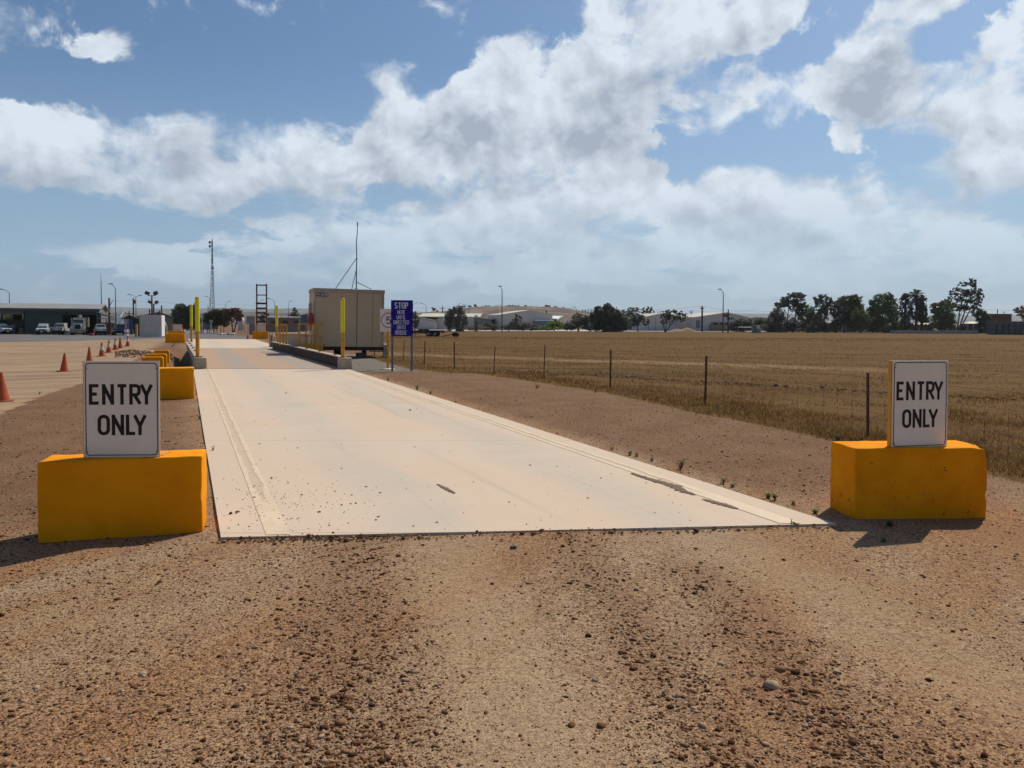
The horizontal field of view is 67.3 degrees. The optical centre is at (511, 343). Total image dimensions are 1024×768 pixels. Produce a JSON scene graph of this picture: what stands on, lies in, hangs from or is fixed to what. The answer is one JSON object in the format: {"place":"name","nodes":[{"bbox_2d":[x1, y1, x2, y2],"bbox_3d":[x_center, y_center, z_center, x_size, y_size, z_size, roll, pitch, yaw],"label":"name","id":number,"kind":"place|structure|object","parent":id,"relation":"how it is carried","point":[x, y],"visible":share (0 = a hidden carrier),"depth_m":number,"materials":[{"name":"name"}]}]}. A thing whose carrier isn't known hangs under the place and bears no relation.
{"place":"outdoors","nodes":[
{"label":"outdoors","id":0,"kind":"place"},
{"bbox_2d":[0,312,290,323],"bbox_3d":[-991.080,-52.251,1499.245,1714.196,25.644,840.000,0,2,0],"label":"scrub hills","id":1,"kind":"structure","parent":0,"point":[244,313],"depth_m":1245.67,"materials":[{"name":"plant"}]},
{"bbox_2d":[209,238,214,310],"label":"lattice tower","id":2,"kind":"structure","parent":0,"point":[212,267],"depth_m":329.05,"materials":[{"name":"grey metal"}]},
{"bbox_2d":[413,306,591,325],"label":"red hill","id":3,"kind":"structure","parent":0,"point":[485,311],"depth_m":513.95,"materials":[{"name":"soil"}]},
{"bbox_2d":[0,323,1023,767],"bbox_3d":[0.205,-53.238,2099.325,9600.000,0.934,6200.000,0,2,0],"label":"ground","id":4,"kind":"structure","parent":0,"point":[38,385],"depth_m":4.58,"materials":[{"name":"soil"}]},
{"bbox_2d":[0,372,14,401],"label":"traffic cone","id":5,"kind":"object","parent":4,"relation":"on","point":[4,395],"visible":0.98,"depth_m":15.01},
{"bbox_2d":[6,315,23,331],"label":"earth scraper","id":6,"kind":"object","parent":4,"relation":"on","point":[17,321],"visible":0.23,"depth_m":108.77,"materials":[{"name":"black"}]},
{"bbox_2d":[0,303,109,333],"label":"workshop","id":7,"kind":"structure","parent":4,"relation":"on","point":[35,314],"depth_m":104.09,"materials":[{"name":"grey"}]},
{"bbox_2d":[56,353,70,371],"bbox_3d":[-13.815,0.573,23.730,0.349,0.581,0.349,2,1,-43],"label":"traffic cone","id":8,"kind":"object","parent":4,"relation":"on","point":[64,367],"visible":0.96,"depth_m":23.67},
{"bbox_2d":[37,449,206,542],"bbox_3d":[-3.032,1.183,6.050,1.148,0.619,0.378,0,2,-17],"label":"concrete block","id":9,"kind":"object","parent":4,"relation":"on","point":[80,497],"depth_m":5.88,"materials":[{"name":"orange paint"}]},
{"bbox_2d":[83,361,171,457],"bbox_3d":[-3.024,0.505,6.053,0.582,0.751,0.234,0,2,-4],"label":"entry sign","id":10,"kind":"object","parent":9,"relation":"on","point":[121,408],"visible":1,"depth_m":5.94,"materials":[{"name":"white"}]},
{"bbox_2d":[0,333,251,341],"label":"asphalt yard","id":11,"kind":"structure","parent":4,"relation":"on","point":[17,337],"depth_m":82.58,"materials":[{"name":"asphalt"}]},
{"bbox_2d":[0,324,12,333],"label":"parked wagon","id":12,"kind":"object","parent":11,"relation":"on","point":[5,328],"visible":0.98,"depth_m":100.22,"materials":[{"name":"white paint"}]},
{"bbox_2d":[35,323,49,334],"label":"parked ute","id":13,"kind":"object","parent":11,"relation":"on","point":[43,327],"visible":1,"depth_m":97.79,"materials":[{"name":"white paint"}]},
{"bbox_2d":[51,324,69,334],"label":"parked ute","id":14,"kind":"object","parent":11,"relation":"on","point":[59,328],"visible":0.96,"depth_m":99.27,"materials":[{"name":"white paint"}]},
{"bbox_2d":[70,317,88,334],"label":"bonnet truck","id":15,"kind":"object","parent":11,"relation":"on","point":[79,324],"visible":1,"depth_m":97.47,"materials":[{"name":"white paint"}]},
{"bbox_2d":[93,324,106,334],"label":"parked wagon","id":16,"kind":"object","parent":11,"relation":"on","point":[100,328],"visible":0.91,"depth_m":94.13,"materials":[{"name":"white paint"}]},
{"bbox_2d":[98,313,117,334],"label":"lean to shed","id":17,"kind":"object","parent":11,"relation":"on","point":[108,326],"visible":0.7,"depth_m":100.00,"materials":[{"name":"beige"}]},
{"bbox_2d":[111,312,128,334],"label":"crane truck","id":18,"kind":"object","parent":11,"relation":"on","point":[119,328],"visible":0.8,"depth_m":94.77,"materials":[{"name":"blue paint"}]},
{"bbox_2d":[121,315,138,333],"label":"carport","id":19,"kind":"object","parent":11,"relation":"on","point":[128,317],"visible":0.53,"depth_m":103.46,"materials":[{"name":"grey"}]},
{"bbox_2d":[144,291,157,314],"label":"floodlight pole","id":20,"kind":"object","parent":11,"relation":"on","point":[155,293],"visible":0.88,"depth_m":111.79,"materials":[{"name":"metal"}]},
{"bbox_2d":[140,314,164,336],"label":"white container","id":21,"kind":"object","parent":11,"relation":"on","point":[152,325],"visible":0.94,"depth_m":84.35,"materials":[{"name":"metal"}]},
{"bbox_2d":[114,340,189,366],"bbox_3d":[-20.204,0.502,43.751,3.757,1.043,24.918,0,2,-23],"label":"rubble","id":22,"kind":"object","parent":4,"relation":"on","point":[133,353],"visible":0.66,"depth_m":36.16,"materials":[{"name":"stone"}]},
{"bbox_2d":[141,357,163,366],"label":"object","id":23,"kind":"object","parent":4,"relation":"on","point":[161,359],"visible":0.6,"depth_m":25.66,"materials":[{"name":"orange paint"}]},
{"bbox_2d":[136,305,173,331],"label":"red roof building","id":24,"kind":"structure","parent":4,"relation":"on","point":[168,319],"depth_m":126.82,"materials":[{"name":"grey metal"}]},
{"bbox_2d":[145,354,166,366],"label":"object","id":25,"kind":"object","parent":4,"relation":"on","point":[164,356],"visible":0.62,"depth_m":28.29,"materials":[{"name":"orange paint"}]},
{"bbox_2d":[154,350,169,362],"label":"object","id":26,"kind":"object","parent":4,"relation":"on","point":[167,352],"visible":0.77,"depth_m":31.47,"materials":[{"name":"orange paint"}]},
{"bbox_2d":[165,334,184,342],"bbox_3d":[-22.195,-0.369,50.697,1.187,0.629,0.412,0,2,-21],"label":"concrete block","id":27,"kind":"object","parent":4,"relation":"on","point":[173,338],"depth_m":50.50,"materials":[{"name":"orange paint"}]},
{"bbox_2d":[160,367,193,398],"bbox_3d":[-7.189,0.810,15.822,1.210,0.648,0.427,0,2,-22],"label":"concrete block","id":28,"kind":"object","parent":4,"relation":"on","point":[176,382],"depth_m":15.73,"materials":[{"name":"orange paint"}]},
{"bbox_2d":[170,303,201,330],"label":"yard tree","id":29,"kind":"object","parent":4,"relation":"on","point":[180,312],"visible":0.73,"depth_m":149.28,"materials":[{"name":"green plant"}]},
{"bbox_2d":[202,308,230,332],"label":"dry bush tree","id":30,"kind":"object","parent":4,"relation":"on","point":[215,316],"visible":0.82,"depth_m":117.63,"materials":[{"name":"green plant"}]},
{"bbox_2d":[188,339,272,348],"bbox_3d":[-18.287,0.008,49.501,4.630,0.259,20.733,0,2,-23],"label":"concrete apron","id":31,"kind":"object","parent":4,"relation":"on","point":[235,343],"visible":0.76,"depth_m":48.21,"materials":[{"name":"concrete"}]},
{"bbox_2d":[190,305,192,341],"bbox_3d":[-17.175,-1.085,41.187,0.186,1.961,0.186,0,2,0],"label":"bollard","id":32,"kind":"object","parent":31,"relation":"on","point":[191,323],"visible":0.94,"depth_m":41.15,"materials":[{"name":"metal"}]},
{"bbox_2d":[252,331,267,338],"bbox_3d":[-19.865,-0.687,60.696,1.186,0.606,0.410,0,2,-18],"label":"concrete block","id":33,"kind":"object","parent":31,"relation":"on","point":[259,334],"depth_m":60.50,"materials":[{"name":"orange paint"}]},
{"bbox_2d":[275,306,277,341],"bbox_3d":[-12.658,-1.068,41.388,0.186,1.951,0.186,0,2,0],"label":"bollard","id":34,"kind":"object","parent":31,"relation":"on","point":[276,316],"visible":0.87,"depth_m":41.34,"materials":[{"name":"metal"}]},
{"bbox_2d":[221,307,243,332],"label":"dry bush tree","id":35,"kind":"object","parent":4,"relation":"on","point":[229,314],"visible":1,"depth_m":113.79,"materials":[{"name":"red plant"}]},
{"bbox_2d":[246,316,258,323],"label":"grey container","id":36,"kind":"object","parent":4,"relation":"on","point":[250,319],"visible":0.85,"depth_m":149.89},
{"bbox_2d":[256,284,267,330],"bbox_3d":[-20.799,-2.547,63.918,0.953,4.866,0.180,0,2,-3],"label":"ladder frame","id":37,"kind":"object","parent":4,"relation":"on","point":[257,313],"visible":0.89,"depth_m":63.87,"materials":[{"name":"orange metal"}]},
{"bbox_2d":[190,348,337,368],"bbox_3d":[-11.205,0.707,32.857,4.640,0.479,19.333,0,2,-23],"label":"weighbridge","id":38,"kind":"object","parent":4,"relation":"on","point":[229,358],"visible":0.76,"depth_m":29.60,"materials":[{"name":"concrete"}]},
{"bbox_2d":[185,341,202,359],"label":"kerb beam","id":39,"kind":"structure","parent":38,"relation":"on","point":[191,347],"depth_m":32.41,"materials":[{"name":"concrete"}]},
{"bbox_2d":[272,341,346,366],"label":"kerb beam","id":40,"kind":"structure","parent":38,"relation":"on","point":[322,356],"depth_m":30.59,"materials":[{"name":"concrete"}]},
{"bbox_2d":[279,325,286,345],"bbox_3d":[-11.083,-0.432,37.455,0.374,1.016,0.936,0,2,-10],"label":"handrail","id":41,"kind":"object","parent":40,"relation":"on","point":[280,335],"visible":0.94,"depth_m":36.99,"materials":[{"name":"metal"}]},
{"bbox_2d":[267,317,300,331],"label":"toilet block","id":42,"kind":"structure","parent":4,"relation":"on","point":[291,323],"depth_m":138.79,"materials":[{"name":"grey brick"}]},
{"bbox_2d":[269,333,308,346],"bbox_3d":[-12.428,-0.204,43.666,2.365,0.815,1.780,0,2,-9],"label":"concrete tank","id":43,"kind":"object","parent":4,"relation":"on","point":[292,338],"visible":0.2,"depth_m":43.12,"materials":[{"name":"concrete"}]},
{"bbox_2d":[299,313,307,330],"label":"shed","id":44,"kind":"structure","parent":4,"relation":"on","point":[304,318],"depth_m":150.10,"materials":[{"name":"white"}]},
{"bbox_2d":[297,323,324,351],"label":"handrail","id":45,"kind":"object","parent":4,"relation":"on","point":[314,346],"depth_m":34.64,"materials":[{"name":"metal"}]},
{"bbox_2d":[308,288,384,357],"bbox_3d":[-7.928,-0.908,36.597,3.294,3.303,2.302,1,1,-21],"label":"site cabin","id":46,"kind":"object","parent":4,"relation":"on","point":[363,333],"visible":0.91,"depth_m":35.59,"materials":[{"name":"beige"}]},
{"bbox_2d":[335,222,370,288],"bbox_3d":[-7.436,-4.109,35.978,1.681,3.113,0.522,0,2,-20],"label":"antenna mast","id":47,"kind":"object","parent":46,"relation":"on","point":[356,265],"visible":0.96,"depth_m":35.82,"materials":[{"name":"metal"}]},
{"bbox_2d":[380,309,394,369],"bbox_3d":[-4.362,-0.162,27.005,0.520,2.134,0.495,-1,2,-38],"label":"speed sign","id":48,"kind":"object","parent":4,"relation":"on","point":[385,320],"visible":0.76,"depth_m":26.96,"materials":[{"name":"white metal"}]},
{"bbox_2d":[391,300,412,370],"bbox_3d":[-3.746,-0.269,26.198,0.744,2.436,0.068,0,2,-6],"label":"stop sign","id":49,"kind":"object","parent":4,"relation":"on","point":[401,317],"visible":0.98,"depth_m":26.16,"materials":[{"name":"metal"}]},
{"bbox_2d":[413,311,419,329],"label":"paddock tree","id":50,"kind":"object","parent":4,"relation":"on","point":[415,322],"visible":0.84,"depth_m":164.47,"materials":[{"name":"green plant"}]},
{"bbox_2d":[416,318,437,329],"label":"shed","id":51,"kind":"structure","parent":4,"relation":"on","point":[425,323],"depth_m":195.94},
{"bbox_2d":[413,329,446,336],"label":"flatbed trailer","id":52,"kind":"object","parent":4,"relation":"on","point":[434,333],"visible":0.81,"depth_m":95.86,"materials":[{"name":"black"}]},
{"bbox_2d":[436,319,446,329],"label":"shed","id":53,"kind":"structure","parent":4,"relation":"on","point":[440,325],"depth_m":197.95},
{"bbox_2d":[419,313,481,328],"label":"long shed","id":54,"kind":"structure","parent":4,"relation":"on","point":[435,316],"depth_m":204.96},
{"bbox_2d":[443,305,467,331],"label":"paddock tree","id":55,"kind":"object","parent":4,"relation":"on","point":[451,318],"visible":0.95,"depth_m":157.66,"materials":[{"name":"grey plant"}]},
{"bbox_2d":[473,317,492,329],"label":"shed","id":56,"kind":"structure","parent":4,"relation":"on","point":[481,320],"depth_m":193.91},
{"bbox_2d":[464,321,539,330],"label":"hedge","id":57,"kind":"object","parent":4,"relation":"on","point":[517,326],"visible":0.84,"depth_m":171.36,"materials":[{"name":"green plant"}]},
{"bbox_2d":[507,314,522,331],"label":"tree","id":58,"kind":"object","parent":4,"relation":"on","point":[514,320],"visible":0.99,"depth_m":159.81,"materials":[{"name":"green plant"}]},
{"bbox_2d":[194,369,835,539],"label":"concrete approach","id":59,"kind":"structure","parent":4,"relation":"on","point":[329,420],"depth_m":8.28,"materials":[{"name":"concrete"}]},
{"bbox_2d":[193,357,206,368],"bbox_3d":[-10.066,0.621,24.831,0.409,0.365,0.409,0,2,-19],"label":"concrete footing","id":60,"kind":"object","parent":59,"relation":"on","point":[200,363],"visible":0.88,"depth_m":24.65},
{"bbox_2d":[195,297,199,357],"bbox_3d":[-10.163,-0.539,24.845,0.186,1.951,0.186,0,2,0],"label":"bollard","id":61,"kind":"object","parent":60,"relation":"on","point":[197,322],"visible":1,"depth_m":24.80,"materials":[{"name":"metal"}]},
{"bbox_2d":[204,369,289,534],"bbox_3d":[-5.815,1.126,15.334,0.170,0.129,20.639,0,2,-23],"label":"painted edge line","id":62,"kind":"object","parent":59,"relation":"on","point":[273,514],"visible":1,"depth_m":7.36,"materials":[{"name":"beige paint"}]},
{"bbox_2d":[338,357,351,368],"bbox_3d":[-5.438,0.633,25.001,0.449,0.365,0.449,0,2,-14],"label":"concrete footing","id":63,"kind":"object","parent":59,"relation":"on","point":[345,363],"visible":0.98,"depth_m":24.79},
{"bbox_2d":[339,298,345,357],"bbox_3d":[-5.502,-0.515,24.996,0.186,1.931,0.186,0,2,0],"label":"bollard","id":64,"kind":"object","parent":63,"relation":"on","point":[342,300],"visible":1,"depth_m":24.95,"materials":[{"name":"metal"}]},
{"bbox_2d":[215,408,690,533],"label":"spilt pebbles","id":65,"kind":"object","parent":59,"relation":"on","point":[337,500],"visible":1,"depth_m":6.87,"materials":[{"name":"gravel"}]},
{"bbox_2d":[336,369,799,522],"bbox_3d":[-1.681,1.136,15.529,0.170,0.128,20.220,0,2,-23],"label":"painted edge line","id":66,"kind":"object","parent":59,"relation":"on","point":[750,509],"visible":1,"depth_m":7.94,"materials":[{"name":"beige paint"}]},
{"bbox_2d":[631,473,695,494],"bbox_3d":[1.551,1.404,7.772,0.224,0.007,1.110,0,2,-20],"label":"grit drift","id":67,"kind":"object","parent":59,"relation":"on","point":[677,487],"visible":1,"depth_m":7.69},
{"bbox_2d":[487,310,553,329],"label":"shed","id":68,"kind":"structure","parent":4,"relation":"on","point":[536,317],"depth_m":191.69,"materials":[{"name":"white"}]},
{"bbox_2d":[217,524,838,543],"bbox_3d":[0.221,1.467,5.924,4.864,0.050,0.210,0,2,-6],"label":"loose grit","id":69,"kind":"object","parent":4,"relation":"on","point":[361,535],"visible":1,"depth_m":5.85,"materials":[{"name":"gravel"}]},
{"bbox_2d":[537,321,563,330],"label":"hedge","id":70,"kind":"object","parent":4,"relation":"on","point":[553,325],"visible":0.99,"depth_m":169.61,"materials":[{"name":"green plant"}]},
{"bbox_2d":[562,315,592,331],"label":"shrub","id":71,"kind":"object","parent":4,"relation":"on","point":[582,322],"visible":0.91,"depth_m":167.47,"materials":[{"name":"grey plant"}]},
{"bbox_2d":[354,361,803,451],"bbox_3d":[-1.530,0.999,21.305,3.876,0.159,24.012,0,2,-23],"label":"verge stubble","id":72,"kind":"object","parent":4,"relation":"on","point":[529,405],"visible":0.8,"depth_m":15.39,"materials":[{"name":"plant"}]},
{"bbox_2d":[588,302,630,331],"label":"paddock tree","id":73,"kind":"object","parent":4,"relation":"on","point":[606,317],"visible":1,"depth_m":159.33,"materials":[{"name":"green plant"}]},
{"bbox_2d":[621,309,649,331],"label":"paddock tree","id":74,"kind":"object","parent":4,"relation":"on","point":[635,319],"visible":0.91,"depth_m":165.62,"materials":[{"name":"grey plant"}]},
{"bbox_2d":[628,313,682,330],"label":"grey shed","id":75,"kind":"structure","parent":4,"relation":"on","point":[655,320],"depth_m":187.01,"materials":[{"name":"metal"}]},
{"bbox_2d":[660,309,687,331],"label":"leaning tree","id":76,"kind":"object","parent":4,"relation":"on","point":[668,316],"visible":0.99,"depth_m":157.84,"materials":[{"name":"green plant"}]},
{"bbox_2d":[667,328,699,331],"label":"spoil heap","id":77,"kind":"object","parent":4,"relation":"on","point":[683,330],"visible":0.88,"depth_m":170.62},
{"bbox_2d":[368,340,1023,462],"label":"wire fence","id":78,"kind":"object","parent":4,"relation":"on","point":[867,398],"visible":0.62,"depth_m":14.68,"materials":[{"name":"metal"}]},
{"bbox_2d":[681,312,748,330],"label":"gabled shed","id":79,"kind":"structure","parent":4,"relation":"on","point":[712,321],"depth_m":185.13,"materials":[{"name":"grey metal"}]},
{"bbox_2d":[725,317,754,331],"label":"shrub","id":80,"kind":"object","parent":4,"relation":"on","point":[736,324],"visible":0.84,"depth_m":171.60,"materials":[{"name":"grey plant"}]},
{"bbox_2d":[483,368,1019,400],"bbox_3d":[5.942,1.086,21.454,19.118,0.129,1.877,2,2,41],"label":"grass strip","id":81,"kind":"object","parent":4,"relation":"on","point":[774,385],"visible":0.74,"depth_m":21.90,"materials":[{"name":"plant"}]},
{"bbox_2d":[761,308,786,331],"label":"paddock tree","id":82,"kind":"object","parent":4,"relation":"on","point":[775,324],"visible":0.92,"depth_m":166.95,"materials":[{"name":"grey plant"}]},
{"bbox_2d":[774,292,808,331],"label":"umbrella gum","id":83,"kind":"object","parent":4,"relation":"on","point":[799,306],"visible":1,"depth_m":164.63,"materials":[{"name":"green plant"}]},
{"bbox_2d":[783,322,800,332],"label":"shrub","id":84,"kind":"object","parent":4,"relation":"on","point":[792,327],"visible":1,"depth_m":162.56,"materials":[{"name":"green plant"}]},
{"bbox_2d":[797,305,819,332],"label":"paddock tree","id":85,"kind":"object","parent":4,"relation":"on","point":[809,315],"visible":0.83,"depth_m":163.62,"materials":[{"name":"green plant"}]},
{"bbox_2d":[812,294,832,332],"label":"thin gum","id":86,"kind":"object","parent":4,"relation":"on","point":[823,307],"visible":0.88,"depth_m":165.32,"materials":[{"name":"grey plant"}]},
{"bbox_2d":[816,321,831,332],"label":"shrub","id":87,"kind":"object","parent":4,"relation":"on","point":[824,326],"visible":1,"depth_m":162.63,"materials":[{"name":"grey plant"}]},
{"bbox_2d":[830,321,841,332],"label":"shrub","id":88,"kind":"object","parent":4,"relation":"on","point":[835,326],"visible":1,"depth_m":162.47,"materials":[{"name":"green plant"}]},
{"bbox_2d":[828,294,865,332],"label":"paddock tree","id":89,"kind":"object","parent":4,"relation":"on","point":[842,316],"visible":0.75,"depth_m":162.00,"materials":[{"name":"green plant"}]},
{"bbox_2d":[851,308,871,332],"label":"paddock tree","id":90,"kind":"object","parent":4,"relation":"on","point":[862,319],"visible":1,"depth_m":157.38,"materials":[{"name":"green plant"}]},
{"bbox_2d":[864,292,899,332],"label":"paddock tree","id":91,"kind":"object","parent":4,"relation":"on","point":[888,307],"visible":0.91,"depth_m":161.17,"materials":[{"name":"green plant"}]},
{"bbox_2d":[881,320,900,332],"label":"paddock tree","id":92,"kind":"object","parent":4,"relation":"on","point":[887,328],"visible":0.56,"depth_m":165.55,"materials":[{"name":"green plant"}]},
{"bbox_2d":[897,293,913,329],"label":"gum tree","id":93,"kind":"object","parent":4,"relation":"on","point":[908,311],"visible":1,"depth_m":160.57,"materials":[{"name":"green plant"}]},
{"bbox_2d":[897,321,913,329],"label":"shrub","id":94,"kind":"object","parent":4,"relation":"on","point":[909,326],"visible":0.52,"depth_m":162.74,"materials":[{"name":"green plant"}]},
{"bbox_2d":[830,440,986,518],"bbox_3d":[3.441,1.179,6.702,1.173,0.624,0.431,0,2,-4],"label":"concrete block","id":95,"kind":"object","parent":4,"relation":"on","point":[875,479],"depth_m":6.50,"materials":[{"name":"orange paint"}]},
{"bbox_2d":[887,360,947,446],"bbox_3d":[3.458,0.513,6.670,0.567,0.751,0.234,0,2,-13],"label":"entry sign","id":96,"kind":"object","parent":95,"relation":"on","point":[917,402],"visible":0.98,"depth_m":6.56,"materials":[{"name":"white"}]},
{"bbox_2d":[908,289,924,332],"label":"fan palm","id":97,"kind":"object","parent":4,"relation":"on","point":[916,300],"visible":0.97,"depth_m":160.51,"materials":[{"name":"green plant"}]},
{"bbox_2d":[918,296,927,329],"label":"fan palm","id":98,"kind":"object","parent":4,"relation":"on","point":[922,311],"visible":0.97,"depth_m":160.48,"materials":[{"name":"green plant"}]},
{"bbox_2d":[929,300,959,332],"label":"paddock tree","id":99,"kind":"object","parent":4,"relation":"on","point":[943,317],"visible":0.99,"depth_m":157.38,"materials":[{"name":"green plant"}]},
{"bbox_2d":[943,278,984,330],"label":"gum","id":100,"kind":"object","parent":4,"relation":"on","point":[964,307],"visible":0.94,"depth_m":166.70,"materials":[{"name":"green plant"}]},
{"bbox_2d":[959,322,981,332],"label":"gazebo","id":101,"kind":"object","parent":4,"relation":"on","point":[971,326],"visible":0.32,"depth_m":166.96,"materials":[{"name":"paint"}]},
{"bbox_2d":[970,308,991,332],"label":"tree","id":102,"kind":"object","parent":4,"relation":"on","point":[983,315],"visible":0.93,"depth_m":163.51,"materials":[{"name":"green plant"}]},
{"bbox_2d":[990,314,1011,320],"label":"brick shed","id":103,"kind":"structure","parent":4,"relation":"on","point":[1001,317],"depth_m":187.88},
{"bbox_2d":[1012,305,1023,320],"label":"paddock tree","id":104,"kind":"object","parent":4,"relation":"on","point":[1018,311],"visible":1,"depth_m":189.79,"materials":[{"name":"green plant"}]},
{"bbox_2d":[0,0,1023,314],"label":"sky","id":105,"kind":"structure","parent":0,"point":[660,155],"materials":[{"name":"blue"}]},
{"bbox_2d":[107,307,1022,325],"bbox_3d":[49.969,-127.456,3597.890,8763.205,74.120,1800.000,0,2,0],"label":"hills","id":106,"kind":"structure","parent":0,"point":[970,318],"depth_m":3122.46,"materials":[{"name":"soil"}]},
{"bbox_2d":[413,329,777,331],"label":"road","id":107,"kind":"structure","parent":0,"point":[581,330],"depth_m":181.09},
{"bbox_2d":[354,336,1023,478],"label":"dry grass","id":108,"kind":"structure","parent":0,"point":[839,431],"depth_m":17.64,"materials":[{"name":"plant"}]},
{"bbox_2d":[989,323,995,334],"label":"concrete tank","id":109,"kind":"object","parent":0,"point":[992,328],"visible":1,"depth_m":137.54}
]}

